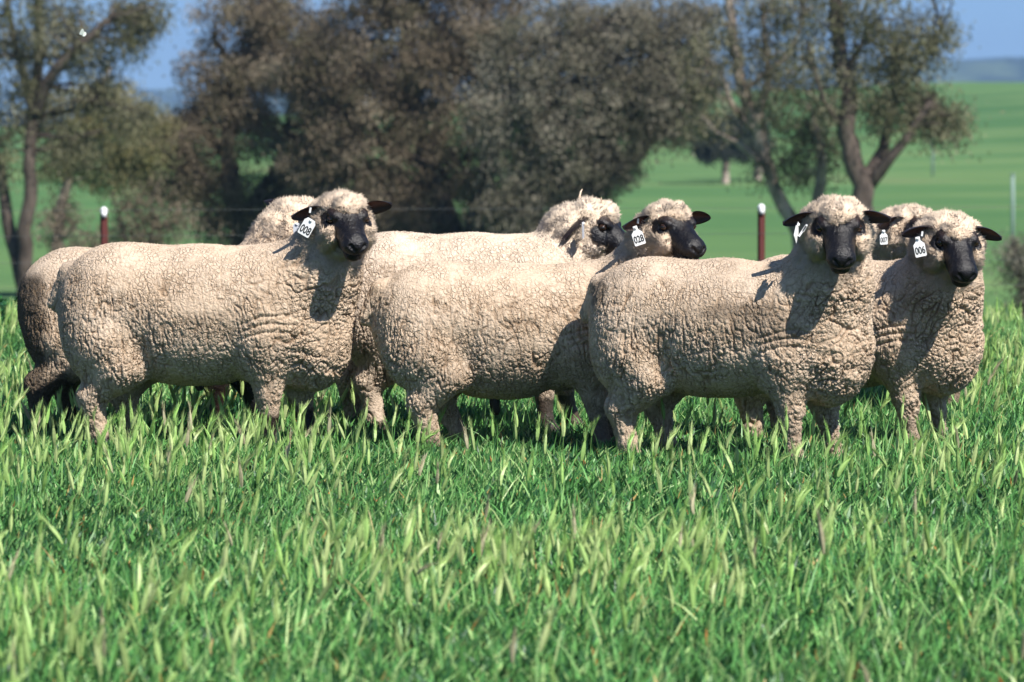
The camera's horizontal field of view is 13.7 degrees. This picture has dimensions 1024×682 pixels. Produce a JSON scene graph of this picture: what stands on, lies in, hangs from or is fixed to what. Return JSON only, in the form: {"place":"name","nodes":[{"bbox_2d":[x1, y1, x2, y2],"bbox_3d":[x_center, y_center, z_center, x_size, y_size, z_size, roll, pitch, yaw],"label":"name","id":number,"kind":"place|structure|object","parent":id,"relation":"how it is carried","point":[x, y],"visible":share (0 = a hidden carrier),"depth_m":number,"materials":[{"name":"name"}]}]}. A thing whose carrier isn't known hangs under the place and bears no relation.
{"place":"outdoors","nodes":[
{"label":"outdoors","id":0,"kind":"place"},
{"bbox_2d":[79,29,86,35],"bbox_3d":[-1.599,-1.147,15.859,0.035,0.029,0.010,-1,4,-10],"label":"butterfly","id":1,"kind":"object","parent":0,"point":[82,33],"visible":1,"depth_m":15.86,"materials":[{"name":"white"}]},
{"bbox_2d":[0,325,1023,681],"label":"grass","id":2,"kind":"structure","parent":0,"point":[414,655],"depth_m":12.09,"materials":[{"name":"green plant"}]},
{"bbox_2d":[0,82,1023,642],"bbox_3d":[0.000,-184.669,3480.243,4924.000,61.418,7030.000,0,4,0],"label":"ground","id":3,"kind":"structure","parent":0,"point":[978,186],"depth_m":153.96,"materials":[{"name":"green plant"}]},
{"bbox_2d":[0,295,20,330],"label":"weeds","id":4,"kind":"object","parent":3,"relation":"on","point":[3,304],"visible":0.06,"depth_m":24.36,"materials":[{"name":"green plant"}]},
{"bbox_2d":[0,0,181,296],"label":"gum tree","id":5,"kind":"object","parent":3,"relation":"on","point":[35,90],"visible":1,"depth_m":75.72,"materials":[{"name":"green plant"}]},
{"bbox_2d":[14,58,189,249],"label":"gum tree","id":6,"kind":"object","parent":3,"relation":"on","point":[122,168],"visible":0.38,"depth_m":79.77,"materials":[{"name":"green plant"}]},
{"bbox_2d":[20,161,208,271],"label":"shrub","id":7,"kind":"object","parent":3,"relation":"on","point":[156,223],"visible":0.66,"depth_m":71.90,"materials":[{"name":"green plant"}]},
{"bbox_2d":[17,194,315,430],"bbox_3d":[-1.314,-0.104,17.014,1.318,0.966,0.474,0,4,-2],"label":"sheep","id":8,"kind":"object","parent":3,"relation":"on","point":[49,375],"visible":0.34,"depth_m":16.87},
{"bbox_2d":[47,186,391,448],"bbox_3d":[-1.115,-0.079,16.230,1.365,1.032,0.581,1,4,9],"label":"sheep","id":9,"kind":"object","parent":3,"relation":"on","point":[270,322],"visible":0.95,"depth_m":16.08},
{"bbox_2d":[132,0,367,245],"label":"gum tree","id":10,"kind":"object","parent":3,"relation":"on","point":[230,102],"visible":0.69,"depth_m":81.54,"materials":[{"name":"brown plant"}]},
{"bbox_2d":[233,0,560,233],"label":"gum tree","id":11,"kind":"object","parent":3,"relation":"on","point":[421,201],"visible":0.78,"depth_m":79.41,"materials":[{"name":"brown plant"}]},
{"bbox_2d":[336,189,624,432],"bbox_3d":[-0.138,-0.110,16.906,1.290,0.986,0.513,0,4,0],"label":"sheep","id":12,"kind":"object","parent":3,"relation":"on","point":[582,228],"visible":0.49,"depth_m":16.76},
{"bbox_2d":[0,293,1023,681],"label":"seed heads","id":13,"kind":"object","parent":3,"relation":"on","point":[488,547],"visible":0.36,"depth_m":12.19,"materials":[{"name":"green plant"}]},
{"bbox_2d":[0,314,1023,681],"bbox_3d":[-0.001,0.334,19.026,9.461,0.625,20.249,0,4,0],"label":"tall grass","id":14,"kind":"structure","parent":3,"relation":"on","point":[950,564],"depth_m":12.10,"materials":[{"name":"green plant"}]},
{"bbox_2d":[0,325,1023,681],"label":"broadleaf weeds","id":15,"kind":"object","parent":3,"relation":"on","point":[990,557],"visible":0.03,"depth_m":12.07,"materials":[{"name":"green plant"}]},
{"bbox_2d":[0,204,1023,288],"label":"fence","id":16,"kind":"object","parent":3,"relation":"on","point":[761,233],"visible":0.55,"depth_m":32.98,"materials":[{"name":"orange metal"}]},
{"bbox_2d":[358,197,710,446],"bbox_3d":[0.086,-0.059,16.160,1.335,0.987,0.542,0,4,6],"label":"sheep","id":17,"kind":"object","parent":3,"relation":"on","point":[447,332],"visible":0.77,"depth_m":15.99},
{"bbox_2d":[436,0,741,233],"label":"gum tree","id":18,"kind":"object","parent":3,"relation":"on","point":[602,163],"visible":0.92,"depth_m":76.44,"materials":[{"name":"green plant"}]},
{"bbox_2d":[687,110,767,183],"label":"paddock tree","id":19,"kind":"object","parent":3,"relation":"on","point":[715,152],"visible":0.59,"depth_m":157.50,"materials":[{"name":"green plant"}]},
{"bbox_2d":[579,193,890,458],"bbox_3d":[0.807,-0.043,15.594,1.236,1.016,0.574,1,4,22],"label":"sheep","id":20,"kind":"object","parent":3,"relation":"on","point":[793,331],"visible":0.99,"depth_m":15.44},
{"bbox_2d":[722,98,778,180],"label":"paddock tree","id":21,"kind":"object","parent":3,"relation":"on","point":[754,151],"visible":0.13,"depth_m":161.52,"materials":[{"name":"green plant"}]},
{"bbox_2d":[662,0,861,248],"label":"gum tree","id":22,"kind":"object","parent":3,"relation":"on","point":[752,117],"visible":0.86,"depth_m":73.77,"materials":[{"name":"green plant"}]},
{"bbox_2d":[734,207,1001,444],"bbox_3d":[1.312,-0.047,16.347,1.221,0.958,0.570,2,4,31],"label":"sheep","id":23,"kind":"object","parent":3,"relation":"on","point":[927,320],"visible":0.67,"depth_m":16.08},
{"bbox_2d":[767,0,1003,259],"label":"gum tree","id":24,"kind":"object","parent":3,"relation":"on","point":[868,178],"visible":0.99,"depth_m":71.73,"materials":[{"name":"green plant"}]},
{"bbox_2d":[871,202,983,405],"bbox_3d":[1.774,-0.145,18.073,0.469,0.916,1.185,1,4,11],"label":"sheep","id":25,"kind":"object","parent":3,"relation":"on","point":[891,242],"visible":0.09,"depth_m":17.57},
{"bbox_2d":[931,140,933,175],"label":"paddock post","id":26,"kind":"object","parent":3,"relation":"on","point":[932,173],"visible":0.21,"depth_m":164.85,"materials":[{"name":"grey"}]},
{"bbox_2d":[983,225,1023,319],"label":"shrub","id":27,"kind":"object","parent":3,"relation":"on","point":[1015,259],"visible":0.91,"depth_m":59.95,"materials":[{"name":"green plant"}]},
{"bbox_2d":[1010,174,1014,234],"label":"paddock post","id":28,"kind":"object","parent":3,"relation":"on","point":[1012,203],"visible":0.8,"depth_m":99.96,"materials":[{"name":"grey"}]},
{"bbox_2d":[0,58,1023,126],"bbox_3d":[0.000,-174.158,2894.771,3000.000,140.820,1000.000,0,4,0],"label":"hills","id":29,"kind":"structure","parent":0,"point":[1009,70],"depth_m":2974.56,"materials":[{"name":"green plant"}]},
{"bbox_2d":[0,57,1023,106],"bbox_3d":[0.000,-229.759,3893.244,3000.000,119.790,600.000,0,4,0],"label":"hills","id":30,"kind":"structure","parent":0,"point":[165,94],"depth_m":3960.13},
{"bbox_2d":[0,0,1023,90],"label":"sky","id":31,"kind":"structure","parent":0,"point":[998,28],"materials":[{"name":"blue"}]}
]}

